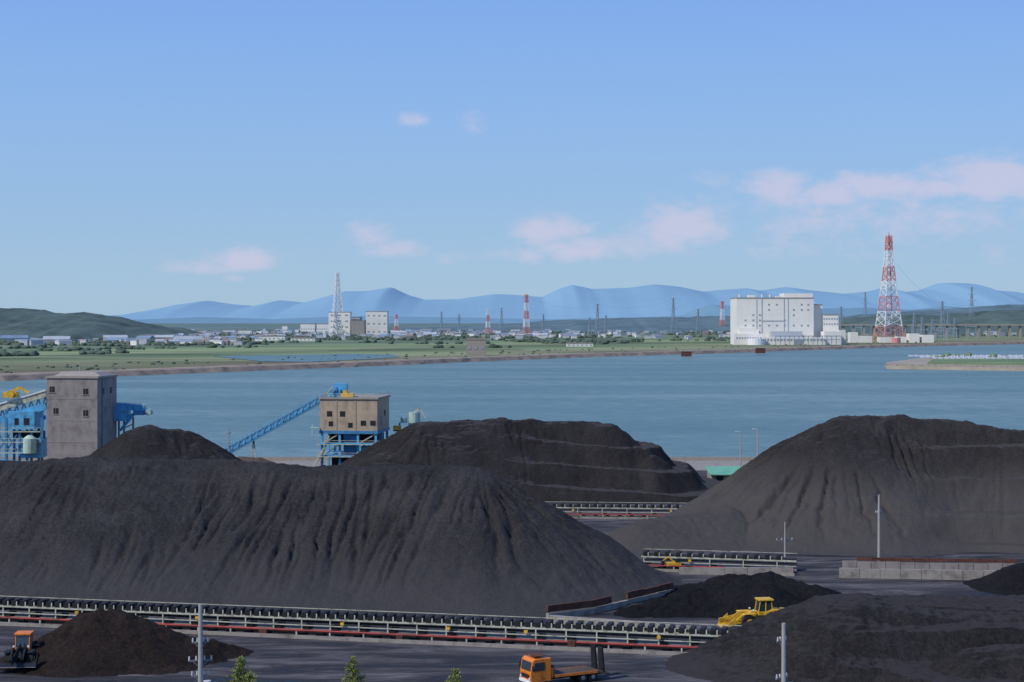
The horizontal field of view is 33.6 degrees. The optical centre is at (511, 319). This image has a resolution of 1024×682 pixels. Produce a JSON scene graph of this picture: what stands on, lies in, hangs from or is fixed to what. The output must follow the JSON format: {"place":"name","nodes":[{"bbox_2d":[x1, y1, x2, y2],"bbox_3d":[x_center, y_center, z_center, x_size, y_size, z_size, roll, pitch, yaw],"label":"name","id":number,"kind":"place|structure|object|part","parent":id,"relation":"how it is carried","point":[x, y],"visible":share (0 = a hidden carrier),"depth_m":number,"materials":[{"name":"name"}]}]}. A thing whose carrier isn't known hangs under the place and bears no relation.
{"place":"outdoors","nodes":[
{"label":"outdoors","id":0,"kind":"place"},
{"bbox_2d":[0,308,202,340],"bbox_3d":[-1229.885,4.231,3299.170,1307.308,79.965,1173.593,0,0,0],"label":"forested hill","id":1,"kind":"structure","parent":0,"point":[35,323],"depth_m":3085.10,"materials":[{"name":"green plant"}]},
{"bbox_2d":[217,354,397,361],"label":"pond","id":2,"kind":"structure","parent":0,"point":[313,358],"depth_m":1593.07,"materials":[{"name":"liquid"}]},
{"bbox_2d":[2,344,885,373],"bbox_3d":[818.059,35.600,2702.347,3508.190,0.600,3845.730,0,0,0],"label":"shore road","id":3,"kind":"structure","parent":0,"point":[351,361],"depth_m":1425.38,"materials":[{"name":"grey asphalt"}]},
{"bbox_2d":[0,344,1023,456],"bbox_3d":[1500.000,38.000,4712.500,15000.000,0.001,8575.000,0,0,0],"label":"water","id":4,"kind":"structure","parent":0,"point":[701,405],"depth_m":859.72,"materials":[{"name":"blue liquid"}]},
{"bbox_2d":[0,341,1023,380],"bbox_3d":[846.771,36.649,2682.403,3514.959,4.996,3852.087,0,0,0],"label":"stone dike","id":5,"kind":"structure","parent":4,"relation":"in","point":[41,376],"depth_m":1452.95,"materials":[{"name":"stone"}]},
{"bbox_2d":[885,355,1023,370],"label":"breakwater spit","id":6,"kind":"structure","parent":4,"relation":"in","point":[990,364],"depth_m":1320.62,"materials":[{"name":"concrete"}]},
{"bbox_2d":[908,354,1023,358],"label":"solar panel array","id":7,"kind":"object","parent":6,"relation":"on","point":[1010,356],"visible":0.93,"depth_m":1503.00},
{"bbox_2d":[930,352,1023,357],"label":"spit shrubs","id":8,"kind":"object","parent":6,"relation":"on","point":[967,354],"visible":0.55,"depth_m":1563.32,"materials":[{"name":"green plant"}]},
{"bbox_2d":[0,471,1023,681],"bbox_3d":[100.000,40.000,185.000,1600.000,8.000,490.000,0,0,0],"label":"ground","id":9,"kind":"structure","parent":0,"point":[269,659],"depth_m":184.09,"materials":[{"name":"grey asphalt"}]},
{"bbox_2d":[0,630,39,667],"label":"wheel loader","id":10,"kind":"object","parent":9,"relation":"on","point":[23,646],"visible":0.91,"depth_m":174.81,"materials":[{"name":"metal"}]},
{"bbox_2d":[0,386,46,460],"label":"blue ship loader","id":11,"kind":"object","parent":9,"relation":"on","point":[32,444],"visible":0.84,"depth_m":389.85,"materials":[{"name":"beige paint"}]},
{"bbox_2d":[13,418,44,438],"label":"house windows","id":12,"kind":"structure","parent":11,"relation":"in","point":[26,420],"depth_m":391.00,"materials":[{"name":"black glass"}]},
{"bbox_2d":[46,371,117,458],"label":"concrete transfer tower","id":13,"kind":"structure","parent":9,"relation":"on","point":[81,422],"depth_m":379.60,"materials":[{"name":"grey concrete"}]},
{"bbox_2d":[49,389,88,416],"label":"window frames","id":14,"kind":"structure","parent":13,"relation":"in","point":[85,389],"depth_m":378.97,"materials":[{"name":"metal"}]},
{"bbox_2d":[50,386,111,415],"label":"windows","id":15,"kind":"structure","parent":13,"relation":"in","point":[55,410],"depth_m":379.71,"materials":[{"name":"black glass"}]},
{"bbox_2d":[0,608,253,677],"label":"ore stockpile","id":16,"kind":"object","parent":9,"relation":"on","point":[99,642],"visible":0.9,"depth_m":177.01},
{"bbox_2d":[114,402,152,435],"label":"blue reclaimer head","id":17,"kind":"object","parent":9,"relation":"on","point":[122,411],"visible":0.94,"depth_m":391.20},
{"bbox_2d":[65,424,240,459],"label":"coal stockpile","id":18,"kind":"object","parent":9,"relation":"on","point":[150,441],"visible":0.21,"depth_m":325.39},
{"bbox_2d":[188,604,212,681],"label":"utility pole","id":19,"kind":"object","parent":9,"relation":"on","point":[200,641],"visible":1,"depth_m":119.92,"materials":[{"name":"metal"}]},
{"bbox_2d":[224,655,250,681],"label":"conifer tree","id":20,"kind":"object","parent":9,"relation":"on","point":[240,663],"visible":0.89,"depth_m":134.87,"materials":[{"name":"green plant"}]},
{"bbox_2d":[240,671,260,681],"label":"conifer tree","id":21,"kind":"object","parent":9,"relation":"on","point":[250,675],"visible":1,"depth_m":132.88,"materials":[{"name":"green plant"}]},
{"bbox_2d":[237,456,275,462],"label":"ore stockpile","id":22,"kind":"object","parent":9,"relation":"on","point":[258,459],"visible":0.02,"depth_m":349.04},
{"bbox_2d":[224,382,347,457],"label":"inclined conveyor","id":23,"kind":"object","parent":9,"relation":"on","point":[293,415],"visible":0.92,"depth_m":392.34,"materials":[{"name":"blue metal"}]},
{"bbox_2d":[0,457,683,617],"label":"coal stockpile","id":24,"kind":"object","parent":9,"relation":"on","point":[451,540],"visible":0.98,"depth_m":222.19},
{"bbox_2d":[310,387,390,466],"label":"transfer house on stilts","id":25,"kind":"structure","parent":9,"relation":"on","point":[351,422],"depth_m":384.57,"materials":[{"name":"beige concrete"}]},
{"bbox_2d":[327,411,375,427],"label":"windows","id":26,"kind":"structure","parent":25,"relation":"in","point":[329,413],"depth_m":384.23,"materials":[{"name":"black glass"}]},
{"bbox_2d":[340,656,366,681],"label":"conifer tree","id":27,"kind":"object","parent":9,"relation":"on","point":[349,667],"visible":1,"depth_m":137.81,"materials":[{"name":"green plant"}]},
{"bbox_2d":[0,596,741,654],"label":"belt conveyor","id":28,"kind":"object","parent":9,"relation":"on","point":[396,634],"visible":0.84,"depth_m":192.84,"materials":[{"name":"metal"}]},
{"bbox_2d":[393,408,425,430],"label":"dust collector","id":29,"kind":"object","parent":9,"relation":"on","point":[414,416],"visible":0.53,"depth_m":391.01,"materials":[{"name":"beige paint"}]},
{"bbox_2d":[444,667,461,681],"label":"conifer tree","id":30,"kind":"object","parent":9,"relation":"on","point":[455,677],"visible":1,"depth_m":137.85,"materials":[{"name":"green plant"}]},
{"bbox_2d":[272,461,748,470],"bbox_3d":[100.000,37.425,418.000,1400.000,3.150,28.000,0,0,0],"label":"apron","id":31,"kind":"object","parent":9,"relation":"on","point":[698,465],"depth_m":422.57,"materials":[{"name":"concrete"}]},
{"bbox_2d":[0,457,754,460],"bbox_3d":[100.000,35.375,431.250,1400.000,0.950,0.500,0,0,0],"label":"parapet","id":32,"kind":"structure","parent":31,"relation":"on","point":[671,458],"depth_m":431.00,"materials":[{"name":"concrete"}]},
{"bbox_2d":[339,417,720,504],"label":"coal stockpile","id":33,"kind":"object","parent":9,"relation":"on","point":[573,462],"visible":0.65,"depth_m":345.43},
{"bbox_2d":[519,644,608,681],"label":"orange flatbed truck","id":34,"kind":"object","parent":9,"relation":"on","point":[536,666],"visible":1,"depth_m":167.37,"materials":[{"name":"metal"}]},
{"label":"side windows","id":35,"kind":"part","parent":34,"relation":"part of","materials":[{"name":"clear glass"}]},
{"bbox_2d":[546,589,673,618],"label":"panels","id":36,"kind":"object","parent":9,"relation":"on","point":[602,608],"visible":0.89,"depth_m":209.75,"materials":[{"name":"concrete"}]},
{"bbox_2d":[547,582,672,611],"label":"panels","id":37,"kind":"object","parent":36,"relation":"on","point":[605,600],"visible":1,"depth_m":209.12,"materials":[{"name":"metal"}]},
{"bbox_2d":[545,501,684,518],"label":"belt conveyor","id":38,"kind":"object","parent":9,"relation":"on","point":[604,514],"visible":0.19,"depth_m":310.13,"materials":[{"name":"metal"}]},
{"bbox_2d":[548,615,690,633],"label":"panels","id":39,"kind":"object","parent":9,"relation":"on","point":[596,620],"visible":0.29,"depth_m":198.08,"materials":[{"name":"concrete"}]},
{"bbox_2d":[660,556,680,568],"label":"excavator","id":40,"kind":"object","parent":9,"relation":"on","point":[677,561],"visible":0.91,"depth_m":243.97,"materials":[{"name":"metal"}]},
{"bbox_2d":[641,548,796,575],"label":"belt conveyor","id":41,"kind":"object","parent":9,"relation":"on","point":[700,555],"visible":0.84,"depth_m":244.87,"materials":[{"name":"metal"}]},
{"bbox_2d":[705,466,741,480],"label":"green roof shed","id":42,"kind":"structure","parent":9,"relation":"on","point":[719,473],"depth_m":381.94,"materials":[{"name":"metal"}]},
{"bbox_2d":[716,476,723,480],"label":"doors","id":43,"kind":"structure","parent":42,"relation":"in","point":[719,478],"depth_m":377.95,"materials":[{"name":"black"}]},
{"bbox_2d":[613,571,841,618],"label":"coal stockpile","id":44,"kind":"object","parent":9,"relation":"on","point":[717,597],"visible":0.81,"depth_m":209.48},
{"bbox_2d":[679,567,792,574],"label":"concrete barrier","id":45,"kind":"object","parent":9,"relation":"on","point":[713,571],"visible":0.84,"depth_m":239.33,"materials":[{"name":"concrete"}]},
{"bbox_2d":[735,431,740,465],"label":"lamp post","id":46,"kind":"object","parent":9,"relation":"on","point":[740,446],"visible":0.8,"depth_m":401.86,"materials":[{"name":"metal"}]},
{"bbox_2d":[717,597,781,627],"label":"wheel loader","id":47,"kind":"object","parent":9,"relation":"on","point":[763,606],"visible":0.59,"depth_m":197.83,"materials":[{"name":"metal"}]},
{"bbox_2d":[775,623,787,681],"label":"utility pole","id":48,"kind":"object","parent":9,"relation":"on","point":[783,676],"visible":1,"depth_m":119.89,"materials":[{"name":"metal"}]},
{"bbox_2d":[776,522,792,556],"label":"utility pole","id":49,"kind":"object","parent":9,"relation":"on","point":[781,540],"visible":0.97,"depth_m":251.92,"materials":[{"name":"metal"}]},
{"bbox_2d":[606,414,1023,555],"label":"coal stockpile","id":50,"kind":"object","parent":9,"relation":"on","point":[799,484],"visible":0.98,"depth_m":275.74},
{"bbox_2d":[665,592,1023,681],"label":"coal stockpile","id":51,"kind":"object","parent":9,"relation":"on","point":[855,637],"visible":0.96,"depth_m":171.76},
{"bbox_2d":[875,494,881,556],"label":"utility pole","id":52,"kind":"object","parent":9,"relation":"on","point":[879,543],"visible":0.94,"depth_m":249.84,"materials":[{"name":"metal"}]},
{"bbox_2d":[839,568,996,579],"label":"panels","id":53,"kind":"object","parent":9,"relation":"on","point":[937,574],"visible":0.88,"depth_m":235.35,"materials":[{"name":"concrete"}]},
{"bbox_2d":[842,557,1016,569],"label":"concrete wall","id":54,"kind":"structure","parent":9,"relation":"on","point":[891,563],"depth_m":244.62,"materials":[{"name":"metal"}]},
{"bbox_2d":[963,563,1023,595],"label":"coal stockpile","id":55,"kind":"object","parent":9,"relation":"on","point":[1007,580],"visible":0.98,"depth_m":225.62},
{"bbox_2d":[0,323,1023,373],"bbox_3d":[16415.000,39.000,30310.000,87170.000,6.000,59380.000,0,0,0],"label":"shore ground","id":56,"kind":"structure","parent":0,"point":[200,355],"depth_m":2034.13,"materials":[{"name":"green plant"}]},
{"bbox_2d":[238,330,252,333],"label":"warehouse","id":57,"kind":"structure","parent":56,"relation":"on","point":[244,331],"depth_m":3900.00,"materials":[{"name":"concrete"}]},
{"bbox_2d":[259,336,286,340],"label":"warehouse","id":58,"kind":"structure","parent":56,"relation":"on","point":[272,338],"depth_m":2900.00,"materials":[{"name":"concrete"}]},
{"bbox_2d":[261,333,286,335],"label":"warehouse","id":59,"kind":"structure","parent":56,"relation":"on","point":[267,334],"depth_m":3600.00,"materials":[{"name":"concrete"}]},
{"bbox_2d":[282,326,288,332],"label":"warehouse","id":60,"kind":"structure","parent":56,"relation":"on","point":[285,328],"depth_m":4200.00,"materials":[{"name":"concrete"}]},
{"bbox_2d":[291,338,315,340],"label":"warehouse","id":61,"kind":"structure","parent":56,"relation":"on","point":[306,339],"depth_m":2850.00,"materials":[{"name":"concrete"}]},
{"bbox_2d":[300,324,315,331],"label":"warehouse","id":62,"kind":"structure","parent":56,"relation":"on","point":[308,327],"depth_m":4200.00,"materials":[{"name":"concrete"}]},
{"bbox_2d":[317,324,327,333],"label":"warehouse","id":63,"kind":"structure","parent":56,"relation":"on","point":[322,327],"depth_m":4200.00,"materials":[{"name":"concrete"}]},
{"bbox_2d":[331,272,345,334],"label":"white lattice mast","id":64,"kind":"object","parent":56,"relation":"on","point":[336,296],"visible":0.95,"depth_m":3744.46,"materials":[{"name":"white metal"}]},
{"bbox_2d":[328,312,351,334],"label":"walls","id":65,"kind":"structure","parent":56,"relation":"on","point":[343,318],"depth_m":3740.00,"materials":[{"name":"white concrete"}]},
{"bbox_2d":[331,315,347,332],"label":"windows","id":66,"kind":"structure","parent":65,"relation":"in","point":[339,321],"depth_m":3739.70,"materials":[{"name":"grey glass"}]},
{"bbox_2d":[351,321,365,335],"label":"walls","id":67,"kind":"structure","parent":56,"relation":"on","point":[355,326],"depth_m":3700.00,"materials":[{"name":"concrete"}]},
{"bbox_2d":[366,312,388,335],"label":"walls","id":68,"kind":"structure","parent":56,"relation":"on","point":[376,319],"depth_m":3760.00,"materials":[{"name":"white concrete"}]},
{"bbox_2d":[394,314,398,330],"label":"red white mast","id":69,"kind":"object","parent":56,"relation":"on","point":[397,327],"visible":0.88,"depth_m":4397.52,"materials":[{"name":"metal"}]},
{"bbox_2d":[439,312,443,331],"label":"power pylon","id":70,"kind":"object","parent":56,"relation":"on","point":[441,320],"visible":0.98,"depth_m":4698.04,"materials":[{"name":"grey metal"}]},
{"bbox_2d":[457,314,460,331],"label":"power pylon","id":71,"kind":"object","parent":56,"relation":"on","point":[458,319],"visible":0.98,"depth_m":4698.91,"materials":[{"name":"grey metal"}]},
{"bbox_2d":[466,340,485,355],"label":"walls","id":72,"kind":"structure","parent":56,"relation":"on","point":[473,351],"depth_m":1671.43,"materials":[{"name":"concrete"}]},
{"bbox_2d":[0,341,966,372],"bbox_3d":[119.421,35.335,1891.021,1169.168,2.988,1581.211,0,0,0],"label":"shore shrubs","id":73,"kind":"object","parent":56,"relation":"on","point":[151,363],"visible":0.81,"depth_m":1459.15,"materials":[{"name":"green plant"}]},
{"bbox_2d":[485,309,490,333],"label":"red white mast","id":74,"kind":"object","parent":56,"relation":"on","point":[488,321],"visible":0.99,"depth_m":4198.10,"materials":[{"name":"metal"}]},
{"bbox_2d":[499,308,503,329],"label":"power pylon","id":75,"kind":"object","parent":56,"relation":"on","point":[501,320],"visible":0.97,"depth_m":4800.23,"materials":[{"name":"grey metal"}]},
{"bbox_2d":[0,328,1016,344],"bbox_3d":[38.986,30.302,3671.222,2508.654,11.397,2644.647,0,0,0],"label":"distant town","id":76,"kind":"object","parent":56,"relation":"on","point":[205,336],"visible":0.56,"depth_m":3216.53,"materials":[{"name":"stone"}]},
{"bbox_2d":[0,330,1023,356],"bbox_3d":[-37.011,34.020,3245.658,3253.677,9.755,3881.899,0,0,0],"label":"distant woodland","id":77,"kind":"object","parent":56,"relation":"on","point":[121,346],"visible":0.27,"depth_m":2617.12,"materials":[{"name":"green plant"}]},
{"bbox_2d":[523,294,529,332],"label":"red white mast","id":78,"kind":"object","parent":56,"relation":"on","point":[525,313],"visible":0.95,"depth_m":3797.09,"materials":[{"name":"metal"}]},
{"bbox_2d":[541,314,544,330],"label":"power pylon","id":79,"kind":"object","parent":56,"relation":"on","point":[542,329],"visible":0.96,"depth_m":4399.16,"materials":[{"name":"grey metal"}]},
{"bbox_2d":[566,343,592,346],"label":"warehouse","id":80,"kind":"structure","parent":56,"relation":"on","point":[579,344],"depth_m":2250.00,"materials":[{"name":"concrete"}]},
{"bbox_2d":[587,317,591,334],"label":"power pylon","id":81,"kind":"object","parent":56,"relation":"on","point":[589,330],"visible":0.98,"depth_m":3898.50,"materials":[{"name":"grey metal"}]},
{"bbox_2d":[594,304,600,334],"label":"power pylon","id":82,"kind":"object","parent":56,"relation":"on","point":[596,324],"visible":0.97,"depth_m":3898.76,"materials":[{"name":"grey metal"}]},
{"bbox_2d":[604,315,608,334],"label":"power pylon","id":83,"kind":"object","parent":56,"relation":"on","point":[605,318],"visible":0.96,"depth_m":3899.26,"materials":[{"name":"grey metal"}]},
{"bbox_2d":[669,298,676,332],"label":"power pylon","id":84,"kind":"object","parent":56,"relation":"on","point":[672,320],"visible":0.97,"depth_m":3999.07,"materials":[{"name":"grey metal"}]},
{"bbox_2d":[680,350,691,356],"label":"dike shed","id":85,"kind":"structure","parent":56,"relation":"on","point":[686,353],"depth_m":1671.43,"materials":[{"name":"metal"}]},
{"bbox_2d":[695,309,700,333],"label":"power pylon","id":86,"kind":"object","parent":56,"relation":"on","point":[698,322],"visible":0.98,"depth_m":4299.23,"materials":[{"name":"grey metal"}]},
{"bbox_2d":[719,301,724,325],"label":"red white mast","id":87,"kind":"object","parent":56,"relation":"on","point":[721,315],"visible":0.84,"depth_m":4996.73,"materials":[{"name":"metal"}]},
{"bbox_2d":[755,347,765,352],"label":"dike shed","id":88,"kind":"structure","parent":56,"relation":"on","point":[759,349],"depth_m":1835.29,"materials":[{"name":"metal"}]},
{"bbox_2d":[730,293,845,344],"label":"white power plant","id":89,"kind":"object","parent":56,"relation":"on","point":[791,318],"visible":0.98,"depth_m":2440.00,"materials":[{"name":"concrete"}]},
{"bbox_2d":[736,304,837,340],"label":"windows","id":90,"kind":"structure","parent":89,"relation":"in","point":[768,304],"depth_m":2439.43,"materials":[{"name":"grey glass"}]},
{"bbox_2d":[795,340,802,344],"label":"dark doors","id":91,"kind":"structure","parent":89,"relation":"in","point":[797,342],"depth_m":2409.25,"materials":[{"name":"grey metal"}]},
{"bbox_2d":[838,306,842,329],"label":"power pylon","id":92,"kind":"object","parent":56,"relation":"on","point":[840,319],"visible":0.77,"depth_m":3599.38,"materials":[{"name":"grey metal"}]},
{"bbox_2d":[863,292,867,316],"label":"power pylon","id":93,"kind":"object","parent":56,"relation":"on","point":[865,297],"visible":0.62,"depth_m":5200.60,"materials":[{"name":"grey metal"}]},
{"bbox_2d":[873,235,903,341],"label":"red white transmission tower","id":94,"kind":"structure","parent":56,"relation":"on","point":[887,244],"depth_m":2749.58,"materials":[{"name":"red metal"}]},
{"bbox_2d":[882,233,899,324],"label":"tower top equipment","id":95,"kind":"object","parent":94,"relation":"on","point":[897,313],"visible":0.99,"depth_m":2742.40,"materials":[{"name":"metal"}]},
{"bbox_2d":[848,324,976,342],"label":"substation","id":96,"kind":"object","parent":56,"relation":"on","point":[853,337],"visible":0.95,"depth_m":2640.00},
{"bbox_2d":[912,313,916,332],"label":"power pylon","id":97,"kind":"object","parent":56,"relation":"on","point":[914,319],"visible":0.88,"depth_m":3298.93,"materials":[{"name":"grey metal"}]},
{"bbox_2d":[920,317,924,334],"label":"power pylon","id":98,"kind":"object","parent":56,"relation":"on","point":[921,331],"visible":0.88,"depth_m":3299.37,"materials":[{"name":"grey metal"}]},
{"bbox_2d":[838,324,1023,337],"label":"viaduct","id":99,"kind":"object","parent":56,"relation":"on","point":[958,325],"visible":0.68,"depth_m":3303.00,"materials":[{"name":"concrete"}]},
{"bbox_2d":[930,319,935,338],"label":"power pylon","id":100,"kind":"object","parent":56,"relation":"on","point":[932,324],"visible":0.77,"depth_m":3199.00,"materials":[{"name":"grey metal"}]},
{"bbox_2d":[938,301,945,336],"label":"power pylon","id":101,"kind":"object","parent":56,"relation":"on","point":[942,309],"visible":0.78,"depth_m":3399.78,"materials":[{"name":"grey metal"}]},
{"bbox_2d":[946,312,951,336],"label":"power pylon","id":102,"kind":"object","parent":56,"relation":"on","point":[948,319],"visible":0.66,"depth_m":3499.24,"materials":[{"name":"grey metal"}]},
{"bbox_2d":[952,318,957,337],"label":"power pylon","id":103,"kind":"object","parent":56,"relation":"on","point":[954,323],"visible":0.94,"depth_m":3298.61,"materials":[{"name":"grey metal"}]},
{"bbox_2d":[967,287,975,316],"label":"power pylon","id":104,"kind":"object","parent":56,"relation":"on","point":[971,300],"visible":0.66,"depth_m":4198.58,"materials":[{"name":"grey metal"}]},
{"bbox_2d":[0,0,1023,314],"label":"sky","id":105,"kind":"structure","parent":0,"point":[155,154],"materials":[{"name":"blue"}]},
{"bbox_2d":[135,305,964,322],"bbox_3d":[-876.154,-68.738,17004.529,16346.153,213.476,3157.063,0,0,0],"label":"mountain foothills","id":106,"kind":"structure","parent":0,"point":[711,310],"depth_m":16282.70,"materials":[{"name":"green plant"}]},
{"bbox_2d":[106,283,1023,319],"bbox_3d":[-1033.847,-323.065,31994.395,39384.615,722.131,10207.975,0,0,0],"label":"mountain range","id":107,"kind":"structure","parent":0,"point":[654,300],"depth_m":29126.91,"materials":[{"name":"blue"}]},
{"bbox_2d":[389,304,1023,331],"bbox_3d":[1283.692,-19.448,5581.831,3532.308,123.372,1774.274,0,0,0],"label":"forested hill","id":108,"kind":"structure","parent":0,"point":[659,324],"depth_m":5187.06,"materials":[{"name":"green plant"}]},
{"bbox_2d":[838,310,1023,334],"bbox_3d":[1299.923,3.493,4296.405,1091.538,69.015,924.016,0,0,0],"label":"forested hill","id":109,"kind":"structure","parent":0,"point":[1001,317],"depth_m":4102.24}
]}

